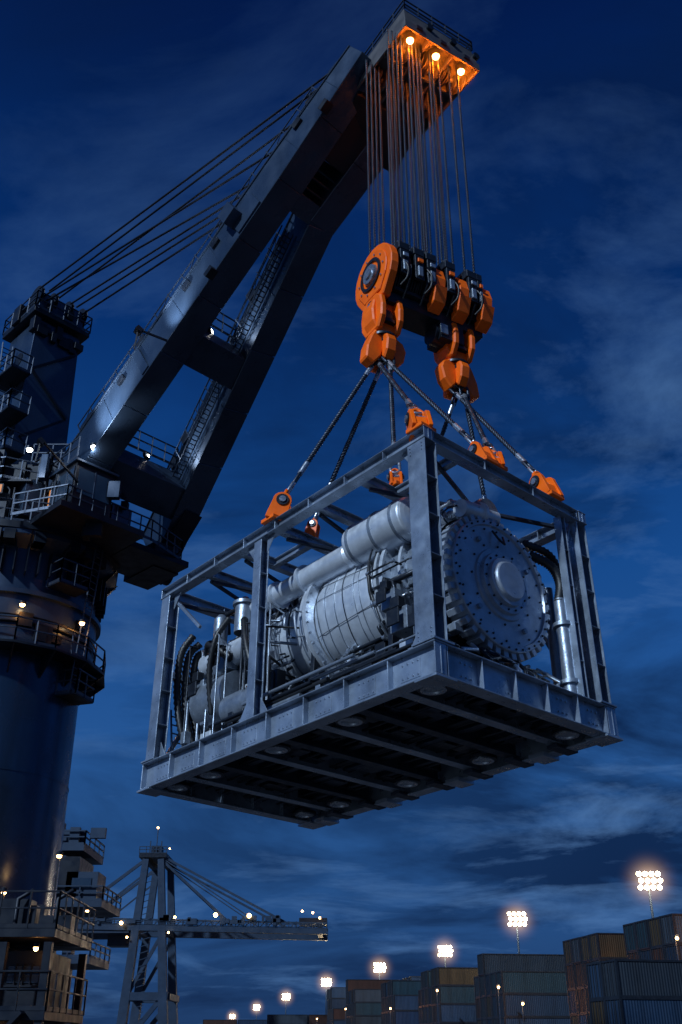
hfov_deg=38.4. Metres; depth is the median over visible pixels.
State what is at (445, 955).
floodlight mast
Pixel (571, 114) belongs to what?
sky
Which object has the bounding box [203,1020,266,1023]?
container stack
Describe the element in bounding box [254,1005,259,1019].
floodlight mast
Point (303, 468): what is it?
wire rope sling
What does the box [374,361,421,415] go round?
wire rope sling
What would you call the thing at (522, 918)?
floodlight mast
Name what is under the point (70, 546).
harbour crane
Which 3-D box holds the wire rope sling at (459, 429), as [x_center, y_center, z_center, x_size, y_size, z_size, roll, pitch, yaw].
[2.498,-3.398,28.974,0.359,5.632,4.098,19,-34,-30]
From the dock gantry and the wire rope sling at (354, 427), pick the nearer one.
the wire rope sling at (354, 427)
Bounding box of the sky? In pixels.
[0,0,681,1023]
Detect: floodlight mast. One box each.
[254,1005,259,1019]
[282,994,289,1014]
[321,978,330,1014]
[374,963,385,979]
[438,945,452,966]
[507,912,526,953]
[635,871,662,917]
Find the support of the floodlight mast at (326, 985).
on the ground
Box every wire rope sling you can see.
[287,360,377,493]
[313,360,384,520]
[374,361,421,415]
[380,355,476,442]
[385,356,401,474]
[440,388,457,435]
[448,387,536,473]
[458,386,486,497]
[458,391,496,454]
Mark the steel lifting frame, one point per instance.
(432, 709)
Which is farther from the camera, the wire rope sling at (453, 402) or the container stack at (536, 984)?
the container stack at (536, 984)
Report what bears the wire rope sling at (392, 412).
hanging from the crane hook block
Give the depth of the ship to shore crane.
279.11 m
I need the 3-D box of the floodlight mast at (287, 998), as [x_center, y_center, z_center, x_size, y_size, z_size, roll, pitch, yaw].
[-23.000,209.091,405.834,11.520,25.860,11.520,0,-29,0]
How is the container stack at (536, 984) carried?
on the ground
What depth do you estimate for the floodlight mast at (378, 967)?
257.28 m
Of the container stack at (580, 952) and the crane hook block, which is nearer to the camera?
the crane hook block
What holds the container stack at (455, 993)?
on the ground
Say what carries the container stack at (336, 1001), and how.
on the ground
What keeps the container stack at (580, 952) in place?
on the ground
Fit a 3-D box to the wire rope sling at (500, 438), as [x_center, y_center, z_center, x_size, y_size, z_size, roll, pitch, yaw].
[4.663,-2.575,30.374,0.358,5.337,3.639,18,-33,-29]
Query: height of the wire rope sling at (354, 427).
6.038 m
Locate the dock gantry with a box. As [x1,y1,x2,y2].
[53,823,121,1008]
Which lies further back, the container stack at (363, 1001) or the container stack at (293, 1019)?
the container stack at (293, 1019)
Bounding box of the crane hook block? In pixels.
[356,240,494,402]
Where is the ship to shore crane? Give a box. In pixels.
[77,827,327,1023]
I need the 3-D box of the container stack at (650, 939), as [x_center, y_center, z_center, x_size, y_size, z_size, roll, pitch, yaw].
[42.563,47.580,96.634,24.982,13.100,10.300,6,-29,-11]
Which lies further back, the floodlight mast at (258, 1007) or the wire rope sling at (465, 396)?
the floodlight mast at (258, 1007)
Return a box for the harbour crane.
[0,0,479,914]
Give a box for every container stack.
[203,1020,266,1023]
[267,1014,326,1023]
[327,987,345,1023]
[346,976,420,1023]
[381,980,420,1023]
[418,967,477,1023]
[474,953,570,1023]
[562,933,626,1023]
[585,959,681,1023]
[623,913,681,959]
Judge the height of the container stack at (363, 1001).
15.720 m
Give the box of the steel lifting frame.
[137,408,623,829]
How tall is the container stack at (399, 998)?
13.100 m
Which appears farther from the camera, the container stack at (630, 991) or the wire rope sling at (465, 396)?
the container stack at (630, 991)
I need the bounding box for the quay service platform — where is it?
[0,851,95,1023]
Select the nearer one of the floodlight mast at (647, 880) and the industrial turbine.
the industrial turbine
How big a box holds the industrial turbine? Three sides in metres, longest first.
11.655 x 5.558 x 5.355 m
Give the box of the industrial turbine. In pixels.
[170,497,578,750]
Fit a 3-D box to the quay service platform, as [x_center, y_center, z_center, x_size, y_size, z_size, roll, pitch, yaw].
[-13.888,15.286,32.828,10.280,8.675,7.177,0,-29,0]
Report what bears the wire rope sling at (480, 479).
hanging from the crane hook block

